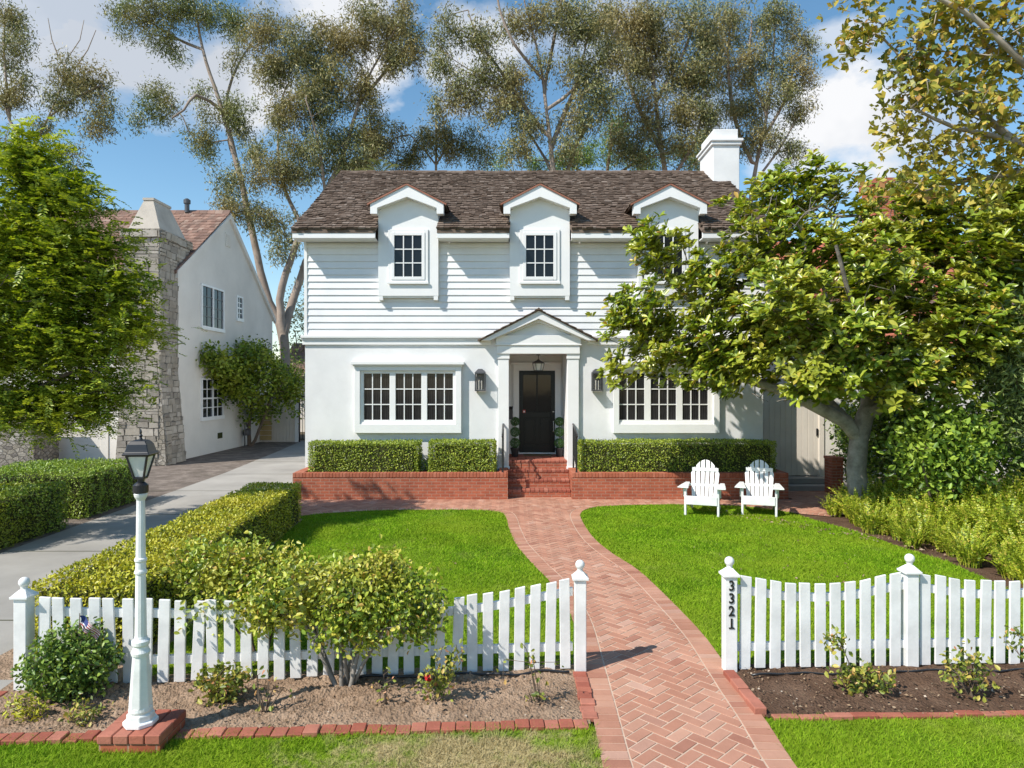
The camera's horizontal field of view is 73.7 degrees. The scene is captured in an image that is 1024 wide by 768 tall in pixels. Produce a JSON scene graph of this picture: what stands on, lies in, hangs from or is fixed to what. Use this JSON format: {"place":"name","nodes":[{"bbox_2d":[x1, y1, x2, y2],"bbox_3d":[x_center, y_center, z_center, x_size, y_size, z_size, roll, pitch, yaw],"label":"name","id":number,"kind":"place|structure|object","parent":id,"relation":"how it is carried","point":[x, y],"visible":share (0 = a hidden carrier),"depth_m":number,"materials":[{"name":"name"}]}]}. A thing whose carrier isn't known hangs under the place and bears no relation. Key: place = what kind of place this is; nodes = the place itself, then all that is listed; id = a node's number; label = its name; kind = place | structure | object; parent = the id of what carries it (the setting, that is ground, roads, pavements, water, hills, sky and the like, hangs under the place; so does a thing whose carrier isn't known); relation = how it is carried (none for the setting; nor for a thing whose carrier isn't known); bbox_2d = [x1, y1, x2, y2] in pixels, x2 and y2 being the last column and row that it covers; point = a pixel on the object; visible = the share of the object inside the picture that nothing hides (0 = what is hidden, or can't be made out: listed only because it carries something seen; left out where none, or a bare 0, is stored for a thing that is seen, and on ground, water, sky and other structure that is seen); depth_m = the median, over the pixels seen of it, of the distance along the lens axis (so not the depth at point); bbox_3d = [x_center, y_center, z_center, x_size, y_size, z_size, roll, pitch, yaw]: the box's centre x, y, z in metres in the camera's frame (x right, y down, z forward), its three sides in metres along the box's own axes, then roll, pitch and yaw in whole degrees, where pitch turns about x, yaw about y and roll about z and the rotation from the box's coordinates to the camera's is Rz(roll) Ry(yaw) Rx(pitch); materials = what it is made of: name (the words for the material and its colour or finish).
{"place":"outdoors","nodes":[
{"label":"outdoors","id":0,"kind":"place"},
{"bbox_2d":[0,442,297,552],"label":"driveway","id":1,"kind":"structure","parent":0,"point":[161,480],"depth_m":20.58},
{"bbox_2d":[0,416,58,466],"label":"stone wall","id":2,"kind":"structure","parent":1,"relation":"on","point":[12,452],"depth_m":21.40,"materials":[{"name":"beige stone"}]},
{"bbox_2d":[0,479,69,549],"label":"trimmed hedge","id":3,"kind":"object","parent":1,"relation":"on","point":[32,511],"visible":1,"depth_m":11.50,"materials":[{"name":"green plant"}]},
{"bbox_2d":[0,457,144,518],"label":"trimmed hedge","id":4,"kind":"object","parent":1,"relation":"on","point":[100,486],"visible":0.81,"depth_m":13.73,"materials":[{"name":"green plant"}]},
{"bbox_2d":[0,115,206,461],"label":"feathery tree","id":5,"kind":"object","parent":1,"relation":"on","point":[46,244],"visible":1,"depth_m":10.84,"materials":[{"name":"green plant"}]},
{"bbox_2d":[195,334,304,445],"bbox_3d":[-10.252,0.297,27.135,3.644,4.790,5.698,0,0,0],"label":"tree","id":6,"kind":"object","parent":1,"relation":"on","point":[234,377],"visible":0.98,"depth_m":26.83,"materials":[{"name":"green plant"}]},
{"bbox_2d":[260,393,294,441],"bbox_3d":[-10.480,1.466,30.620,1.600,2.269,0.040,0,0,0],"label":"board fence","id":7,"kind":"object","parent":1,"relation":"on","point":[283,430],"visible":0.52,"depth_m":30.60,"materials":[{"name":"beige paint"}]},
{"bbox_2d":[0,519,301,679],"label":"hedge bed","id":8,"kind":"object","parent":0,"point":[6,662],"depth_m":6.42,"materials":[{"name":"soil"}]},
{"bbox_2d":[28,481,301,657],"bbox_3d":[-4.245,2.197,9.674,1.080,0.805,6.817,0,0,-4],"label":"trimmed hedge","id":9,"kind":"object","parent":8,"relation":"on","point":[271,512],"visible":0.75,"depth_m":7.99,"materials":[{"name":"green plant"}]},
{"bbox_2d":[0,441,304,689],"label":"driveway","id":10,"kind":"structure","parent":0,"point":[41,558],"depth_m":12.28,"materials":[{"name":"concrete"}]},
{"bbox_2d":[0,664,590,733],"bbox_3d":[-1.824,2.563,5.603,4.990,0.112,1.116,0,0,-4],"label":"soil bed","id":11,"kind":"object","parent":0,"point":[496,704],"visible":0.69,"depth_m":5.48,"materials":[{"name":"brown soil"}]},
{"bbox_2d":[2,689,54,722],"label":"rose plant","id":12,"kind":"object","parent":11,"relation":"on","point":[36,710],"visible":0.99,"depth_m":5.23,"materials":[{"name":"green plant"}]},
{"bbox_2d":[9,615,124,707],"bbox_3d":[-3.606,2.271,5.577,0.843,0.708,0.778,0,0,0],"label":"round shrub","id":13,"kind":"object","parent":11,"relation":"on","point":[71,662],"visible":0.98,"depth_m":5.49,"materials":[{"name":"green plant"}]},
{"bbox_2d":[58,693,113,726],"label":"rose plant","id":14,"kind":"object","parent":11,"relation":"on","point":[84,716],"visible":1,"depth_m":5.18,"materials":[{"name":"green plant"}]},
{"bbox_2d":[187,659,257,708],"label":"rose plant","id":15,"kind":"object","parent":11,"relation":"on","point":[230,684],"visible":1,"depth_m":5.48,"materials":[{"name":"green plant"}]},
{"bbox_2d":[252,665,291,712],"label":"rose plant","id":16,"kind":"object","parent":11,"relation":"on","point":[259,708],"visible":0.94,"depth_m":5.33,"materials":[{"name":"green plant"}]},
{"bbox_2d":[228,534,454,686],"bbox_3d":[-1.457,1.955,5.848,1.961,1.355,1.077,0,0,0],"label":"leafy bush","id":17,"kind":"object","parent":11,"relation":"on","point":[337,589],"visible":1,"depth_m":5.70,"materials":[{"name":"green plant"}]},
{"bbox_2d":[410,638,465,703],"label":"rose plant","id":18,"kind":"object","parent":11,"relation":"on","point":[439,687],"visible":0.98,"depth_m":5.47,"materials":[{"name":"green plant"}]},
{"bbox_2d":[358,669,569,678],"bbox_3d":[-0.420,2.550,5.992,1.870,0.037,0.084,0,0,-4],"label":"drip hose","id":19,"kind":"object","parent":11,"relation":"on","point":[472,673],"visible":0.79,"depth_m":5.99,"materials":[{"name":"black plastic"}]},
{"bbox_2d":[496,643,563,702],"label":"rose plant","id":20,"kind":"object","parent":11,"relation":"on","point":[536,694],"visible":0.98,"depth_m":5.48,"materials":[{"name":"green plant"}]},
{"bbox_2d":[573,671,597,721],"bbox_3d":[0.605,2.584,5.680,0.136,0.052,0.837,0,0,0],"label":"brick edging","id":21,"kind":"object","parent":11,"relation":"on","point":[586,699],"visible":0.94,"depth_m":5.59,"materials":[{"name":"red brick"}]},
{"bbox_2d":[0,720,608,767],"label":"lawn","id":22,"kind":"structure","parent":0,"point":[346,763],"depth_m":4.80,"materials":[{"name":"green plant"}]},
{"bbox_2d":[0,730,102,744],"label":"brick edging","id":23,"kind":"object","parent":22,"relation":"on","point":[88,735],"visible":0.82,"depth_m":4.95,"materials":[{"name":"red brick"}]},
{"bbox_2d":[97,709,185,752],"bbox_3d":[-2.693,2.542,4.986,0.444,0.156,0.395,0,0,0],"label":"brick pedestal","id":24,"kind":"object","parent":22,"relation":"on","point":[157,735],"visible":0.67,"depth_m":4.83,"materials":[{"name":"red brick"}]},
{"bbox_2d":[122,429,158,729],"bbox_3d":[-2.700,1.396,4.965,0.218,2.136,0.218,0,0,0],"label":"lamp post","id":25,"kind":"object","parent":24,"relation":"on","point":[140,453],"visible":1,"depth_m":4.93,"materials":[{"name":"white metal"}]},
{"bbox_2d":[174,719,588,740],"bbox_3d":[-0.945,2.583,5.114,3.050,0.054,0.151,0,0,-3],"label":"brick edging","id":26,"kind":"object","parent":22,"relation":"on","point":[314,729],"visible":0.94,"depth_m":5.09,"materials":[{"name":"red brick"}]},
{"bbox_2d":[122,508,573,677],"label":"lawn","id":27,"kind":"structure","parent":0,"point":[448,638],"depth_m":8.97,"materials":[{"name":"green plant"}]},
{"bbox_2d":[152,523,330,664],"bbox_3d":[-2.373,1.973,6.232,1.896,1.306,1.159,0,0,0],"label":"leafy bush","id":28,"kind":"object","parent":27,"relation":"on","point":[211,571],"visible":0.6,"depth_m":6.16,"materials":[{"name":"green plant"}]},
{"bbox_2d":[0,0,1023,358],"label":"sky","id":29,"kind":"structure","parent":0,"point":[139,168],"materials":[{"name":"blue"}]},
{"bbox_2d":[298,491,843,767],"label":"brick path","id":30,"kind":"structure","parent":0,"point":[607,721],"depth_m":6.66,"materials":[{"name":"red brick"}]},
{"bbox_2d":[823,455,843,493],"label":"brick pier","id":31,"kind":"structure","parent":30,"relation":"on","point":[833,469],"depth_m":16.00,"materials":[{"name":"red brick"}]},
{"bbox_2d":[300,432,1020,760],"bbox_3d":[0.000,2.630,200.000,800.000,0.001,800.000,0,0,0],"label":"ground","id":32,"kind":"structure","parent":0,"point":[620,505],"depth_m":19.20,"materials":[{"name":"brown soil"}]},
{"bbox_2d":[0,0,131,182],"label":"eucalyptus tree","id":33,"kind":"object","parent":32,"relation":"on","point":[76,86],"visible":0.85,"depth_m":31.84,"materials":[{"name":"green plant"}]},
{"bbox_2d":[0,198,275,465],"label":"house","id":34,"kind":"structure","parent":32,"relation":"on","point":[216,292],"depth_m":24.14,"materials":[{"name":"beige paint"}]},
{"bbox_2d":[200,283,224,332],"bbox_3d":[-11.259,-2.829,25.729,0.079,1.659,1.988,0,0,0],"label":"window","id":35,"kind":"structure","parent":34,"relation":"in","point":[212,298],"depth_m":25.70,"materials":[{"name":"white paint"}]},
{"bbox_2d":[200,378,224,420],"bbox_3d":[-11.259,0.563,25.706,0.079,1.567,1.942,0,0,0],"label":"window","id":36,"kind":"structure","parent":34,"relation":"in","point":[210,410],"depth_m":25.49,"materials":[{"name":"white paint"}]},
{"bbox_2d":[94,0,280,361],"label":"eucalyptus tree","id":37,"kind":"object","parent":32,"relation":"on","point":[227,110],"visible":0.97,"depth_m":34.86,"materials":[{"name":"green plant"}]},
{"bbox_2d":[272,277,304,355],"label":"background shrub","id":38,"kind":"object","parent":32,"relation":"on","point":[299,314],"visible":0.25,"depth_m":38.80,"materials":[{"name":"green plant"}]},
{"bbox_2d":[290,343,304,431],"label":"garage","id":39,"kind":"structure","parent":32,"relation":"on","point":[301,354],"depth_m":37.66,"materials":[{"name":"beige paint"}]},
{"bbox_2d":[9,560,588,690],"bbox_3d":[-1.759,2.110,5.974,4.920,1.041,0.161,0,0,-5],"label":"picket fence","id":40,"kind":"object","parent":32,"relation":"on","point":[25,610],"visible":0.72,"depth_m":5.96,"materials":[{"name":"white paint"}]},
{"bbox_2d":[200,0,433,386],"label":"eucalyptus tree","id":41,"kind":"object","parent":32,"relation":"on","point":[320,77],"visible":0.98,"depth_m":32.68,"materials":[{"name":"green plant"}]},
{"bbox_2d":[293,467,507,498],"bbox_3d":[-2.506,2.307,15.849,4.840,0.627,1.098,0,0,0],"label":"brick planter","id":42,"kind":"object","parent":32,"relation":"on","point":[404,485],"visible":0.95,"depth_m":15.31,"materials":[{"name":"brick"}]},
{"bbox_2d":[307,439,422,471],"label":"boxwood hedge","id":43,"kind":"object","parent":42,"relation":"on","point":[380,455],"visible":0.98,"depth_m":15.58,"materials":[{"name":"green plant"}]},
{"bbox_2d":[427,438,497,472],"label":"boxwood hedge","id":44,"kind":"object","parent":42,"relation":"on","point":[462,455],"visible":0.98,"depth_m":15.60,"materials":[{"name":"green plant"}]},
{"bbox_2d":[352,113,503,170],"bbox_3d":[-4.960,-5.862,36.114,9.035,16.933,3.175,0,0,0],"label":"eucalyptus tree","id":45,"kind":"object","parent":32,"relation":"on","point":[459,148],"visible":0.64,"depth_m":35.75,"materials":[{"name":"green plant"}]},
{"bbox_2d":[413,0,642,170],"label":"eucalyptus tree","id":46,"kind":"object","parent":32,"relation":"on","point":[511,85],"visible":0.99,"depth_m":30.76,"materials":[{"name":"green plant"}]},
{"bbox_2d":[291,129,774,470],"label":"house","id":47,"kind":"structure","parent":32,"relation":"on","point":[428,294],"depth_m":16.40,"materials":[{"name":"white paint"}]},
{"bbox_2d":[350,362,464,432],"bbox_3d":[-2.485,0.320,16.290,2.690,1.700,0.219,0,0,0],"label":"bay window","id":48,"kind":"structure","parent":47,"relation":"in","point":[390,397],"depth_m":16.33,"materials":[{"name":"white paint"}]},
{"bbox_2d":[387,229,428,283],"bbox_3d":[-2.470,-3.027,16.220,0.980,1.305,0.059,0,0,0],"label":"window","id":49,"kind":"structure","parent":47,"relation":"in","point":[407,248],"depth_m":16.22,"materials":[{"name":"white paint"}]},
{"bbox_2d":[519,371,554,451],"bbox_3d":[0.659,0.725,17.962,0.948,2.150,0.115,0,0,0],"label":"front door","id":50,"kind":"structure","parent":47,"relation":"in","point":[536,388],"depth_m":17.98,"materials":[{"name":"black paint"}]},
{"bbox_2d":[519,229,559,283],"bbox_3d":[0.660,-3.027,16.220,0.980,1.305,0.059,0,0,0],"label":"window","id":51,"kind":"structure","parent":47,"relation":"in","point":[539,248],"depth_m":16.22,"materials":[{"name":"white paint"}]},
{"bbox_2d":[613,362,719,432],"bbox_3d":[3.685,0.320,16.290,2.670,1.700,0.219,0,0,0],"label":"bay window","id":52,"kind":"structure","parent":47,"relation":"in","point":[642,407],"depth_m":16.34,"materials":[{"name":"white paint"}]},
{"bbox_2d":[648,229,688,283],"bbox_3d":[3.720,-3.027,16.220,0.980,1.305,0.059,0,0,0],"label":"window","id":53,"kind":"structure","parent":47,"relation":"in","point":[666,240],"depth_m":16.24,"materials":[{"name":"white paint"}]},
{"bbox_2d":[763,391,823,475],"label":"side gate","id":54,"kind":"structure","parent":47,"relation":"attached to","point":[797,434],"depth_m":17.20,"materials":[{"name":"beige paint"}]},
{"bbox_2d":[508,454,570,496],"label":"brick steps","id":55,"kind":"structure","parent":32,"relation":"on","point":[538,476],"depth_m":16.12,"materials":[{"name":"red brick"}]},
{"bbox_2d":[510,417,519,456],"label":"topiary","id":56,"kind":"object","parent":55,"relation":"on","point":[514,448],"visible":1,"depth_m":17.24,"materials":[{"name":"green plant"}]},
{"bbox_2d":[554,417,563,456],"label":"topiary","id":57,"kind":"object","parent":55,"relation":"on","point":[559,448],"visible":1,"depth_m":17.24,"materials":[{"name":"green plant"}]},
{"bbox_2d":[481,105,699,170],"bbox_3d":[4.996,-7.043,39.828,13.829,19.337,4.245,0,0,0],"label":"eucalyptus tree","id":58,"kind":"object","parent":32,"relation":"on","point":[588,152],"visible":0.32,"depth_m":39.91,"materials":[{"name":"green plant"}]},
{"bbox_2d":[588,0,740,170],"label":"eucalyptus tree","id":59,"kind":"object","parent":32,"relation":"on","point":[648,22],"visible":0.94,"depth_m":33.61,"materials":[{"name":"green plant"}]},
{"bbox_2d":[568,468,787,498],"bbox_3d":[3.774,2.307,15.849,4.864,0.627,1.098,0,0,0],"label":"brick planter","id":60,"kind":"object","parent":32,"relation":"on","point":[624,485],"visible":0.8,"depth_m":15.31,"materials":[{"name":"brick"}]},
{"bbox_2d":[577,437,777,471],"bbox_3d":[3.790,1.681,15.873,4.576,0.867,0.802,0,0,0],"label":"boxwood hedge","id":61,"kind":"object","parent":60,"relation":"on","point":[648,455],"visible":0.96,"depth_m":15.57,"materials":[{"name":"green plant"}]},
{"bbox_2d":[694,0,826,201],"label":"eucalyptus tree","id":62,"kind":"object","parent":32,"relation":"on","point":[742,109],"visible":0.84,"depth_m":35.68,"materials":[{"name":"green plant"}]},
{"bbox_2d":[788,476,824,490],"bbox_3d":[7.150,2.460,16.849,1.700,0.280,0.698,0,0,0],"label":"gate step","id":63,"kind":"object","parent":32,"relation":"on","point":[806,483],"visible":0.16,"depth_m":16.80,"materials":[{"name":"concrete"}]},
{"bbox_2d":[580,504,1022,664],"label":"lawn","id":64,"kind":"structure","parent":0,"point":[782,625],"depth_m":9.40,"materials":[{"name":"green plant"}]},
{"bbox_2d":[678,460,725,516],"bbox_3d":[3.864,2.079,13.760,0.914,1.018,1.019,0,0,21],"label":"adirondack chair","id":65,"kind":"object","parent":64,"relation":"on","point":[697,497],"visible":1,"depth_m":13.91,"materials":[{"name":"white paint"}]},
{"bbox_2d":[735,459,783,516],"bbox_3d":[4.984,2.079,13.760,0.914,1.018,1.019,0,0,20],"label":"adirondack chair","id":66,"kind":"object","parent":64,"relation":"on","point":[755,498],"visible":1,"depth_m":13.92,"materials":[{"name":"white paint"}]},
{"bbox_2d":[736,659,1023,716],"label":"soil bed","id":67,"kind":"object","parent":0,"point":[925,680],"visible":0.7,"depth_m":5.71,"materials":[{"name":"brown soil"}]},
{"bbox_2d":[723,670,766,716],"bbox_3d":[1.938,2.572,5.710,0.105,0.076,0.736,0,0,-2],"label":"brick edging","id":68,"kind":"object","parent":67,"relation":"on","point":[755,704],"visible":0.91,"depth_m":5.64,"materials":[{"name":"red brick"}]},
{"bbox_2d":[819,624,896,696],"bbox_3d":[2.902,2.327,5.691,0.629,0.596,0.420,0,0,0],"label":"rose plant","id":69,"kind":"object","parent":67,"relation":"on","point":[857,674],"visible":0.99,"depth_m":5.68,"materials":[{"name":"green plant"}]},
{"bbox_2d":[719,554,1023,671],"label":"picket fence","id":70,"kind":"object","parent":67,"relation":"on","point":[910,588],"visible":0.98,"depth_m":6.20,"materials":[{"name":"white paint"}]},
{"bbox_2d":[751,668,1023,675],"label":"drip hose","id":71,"kind":"object","parent":67,"relation":"on","point":[897,671],"visible":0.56,"depth_m":6.04,"materials":[{"name":"black plastic"}]},
{"bbox_2d":[938,635,999,702],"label":"rose plant","id":72,"kind":"object","parent":67,"relation":"on","point":[975,671],"visible":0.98,"depth_m":5.58,"materials":[{"name":"green plant"}]},
{"bbox_2d":[999,625,1023,658],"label":"rose plant","id":73,"kind":"object","parent":67,"relation":"on","point":[1013,629],"visible":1,"depth_m":5.74,"materials":[{"name":"green plant"}]},
{"bbox_2d":[764,177,1014,474],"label":"house","id":74,"kind":"structure","parent":0,"point":[782,382],"depth_m":22.74,"materials":[{"name":"beige paint"}]},
{"bbox_2d":[763,711,1023,767],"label":"lawn","id":75,"kind":"structure","parent":0,"point":[914,736],"depth_m":4.94,"materials":[{"name":"green plant"}]},
{"bbox_2d":[771,710,1023,720],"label":"brick edging","id":76,"kind":"object","parent":75,"relation":"on","point":[839,716],"visible":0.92,"depth_m":5.30,"materials":[{"name":"red brick"}]},
{"bbox_2d":[774,487,1023,588],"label":"planting bed","id":77,"kind":"object","parent":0,"point":[988,570],"visible":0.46,"depth_m":10.61,"materials":[{"name":"soil"}]},
{"bbox_2d":[585,148,1023,499],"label":"magnolia tree","id":78,"kind":"object","parent":77,"relation":"on","point":[830,343],"visible":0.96,"depth_m":12.47,"materials":[{"name":"green plant"}]},
{"bbox_2d":[815,490,845,516],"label":"fern clump","id":79,"kind":"object","parent":77,"relation":"on","point":[833,509],"visible":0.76,"depth_m":13.38,"materials":[{"name":"green plant"}]},
{"bbox_2d":[824,397,876,486],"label":"garden wall","id":80,"kind":"structure","parent":77,"relation":"on","point":[828,446],"depth_m":17.20,"materials":[{"name":"beige paint"}]},
{"bbox_2d":[827,487,874,523],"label":"fern clump","id":81,"kind":"object","parent":77,"relation":"on","point":[847,510],"visible":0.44,"depth_m":12.76,"materials":[{"name":"green plant"}]},
{"bbox_2d":[823,401,887,482],"bbox_3d":[8.333,1.389,16.436,1.531,2.473,1.450,0,0,-17],"label":"tall shrub","id":82,"kind":"object","parent":77,"relation":"on","point":[844,451],"visible":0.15,"depth_m":16.41,"materials":[{"name":"green plant"}]},
{"bbox_2d":[845,497,892,534],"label":"fern clump","id":83,"kind":"object","parent":77,"relation":"on","point":[866,525],"visible":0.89,"depth_m":11.86,"materials":[{"name":"green plant"}]},
{"bbox_2d":[830,356,973,488],"bbox_3d":[8.420,0.958,14.506,3.110,3.353,2.594,0,0,0],"label":"tall shrub","id":84,"kind":"object","parent":77,"relation":"on","point":[879,461],"visible":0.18,"depth_m":14.42,"materials":[{"name":"green plant"}]},
{"bbox_2d":[881,508,926,540],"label":"fern clump","id":85,"kind":"object","parent":77,"relation":"on","point":[893,521],"visible":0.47,"depth_m":11.33,"materials":[{"name":"green plant"}]},
{"bbox_2d":[877,483,934,521],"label":"fern clump","id":86,"kind":"object","parent":77,"relation":"on","point":[908,494],"visible":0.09,"depth_m":12.54,"materials":[{"name":"green plant"}]},
{"bbox_2d":[889,518,933,548],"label":"fern clump","id":87,"kind":"object","parent":77,"relation":"on","point":[910,537],"visible":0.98,"depth_m":10.80,"materials":[{"name":"green plant"}]},
{"bbox_2d":[816,0,1023,224],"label":"sycamore tree","id":88,"kind":"object","parent":77,"relation":"on","point":[924,90],"visible":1,"depth_m":7.93,"materials":[{"name":"green plant"}]},
{"bbox_2d":[893,505,946,543],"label":"fern clump","id":89,"kind":"object","parent":77,"relation":"on","point":[923,520],"visible":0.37,"depth_m":11.23,"materials":[{"name":"green plant"}]},
{"bbox_2d":[903,488,974,518],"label":"fern clump","id":90,"kind":"object","parent":77,"relation":"on","point":[931,504],"visible":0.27,"depth_m":11.45,"materials":[{"name":"green plant"}]},
{"bbox_2d":[914,508,963,545],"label":"fern clump","id":91,"kind":"object","parent":77,"relation":"on","point":[931,526],"visible":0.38,"depth_m":10.97,"materials":[{"name":"green plant"}]},
{"bbox_2d":[868,388,1023,505],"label":"tall shrub","id":92,"kind":"object","parent":77,"relation":"on","point":[954,448],"visible":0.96,"depth_m":11.79,"materials":[{"name":"green plant"}]},
{"bbox_2d":[934,523,998,568],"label":"fern clump","id":93,"kind":"object","parent":77,"relation":"on","point":[964,550],"visible":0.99,"depth_m":9.71,"materials":[{"name":"green plant"}]},
{"bbox_2d":[945,496,1021,546],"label":"fern clump","id":94,"kind":"object","parent":77,"relation":"on","point":[965,517],"visible":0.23,"depth_m":10.88,"materials":[{"name":"green plant"}]},
{"bbox_2d":[952,374,1023,485],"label":"tall shrub","id":95,"kind":"object","parent":77,"relation":"on","point":[972,405],"visible":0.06,"depth_m":15.18,"materials":[{"name":"green plant"}]},
{"bbox_2d":[953,282,1023,477],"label":"tall shrub","id":96,"kind":"object","parent":77,"relation":"on","point":[1014,380],"visible":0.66,"depth_m":11.78,"materials":[{"name":"green plant"}]},
{"bbox_2d":[961,493,1023,527],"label":"fern clump","id":97,"kind":"object","parent":77,"relation":"on","point":[999,508],"visible":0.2,"depth_m":10.71,"materials":[{"name":"green plant"}]},
{"bbox_2d":[966,503,1023,551],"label":"fern clump","id":98,"kind":"object","parent":77,"relation":"on","point":[1014,523],"visible":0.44,"depth_m":10.23,"materials":[{"name":"green plant"}]},
{"bbox_2d":[968,466,1023,510],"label":"fern clump","id":99,"kind":"object","parent":77,"relation":"on","point":[1004,493],"visible":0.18,"depth_m":11.77,"materials":[{"name":"green plant"}]},
{"bbox_2d":[983,539,1023,581],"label":"fern clump","id":100,"kind":"object","parent":77,"relation":"on","point":[1006,565],"visible":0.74,"depth_m":9.12,"materials":[{"name":"green plant"}]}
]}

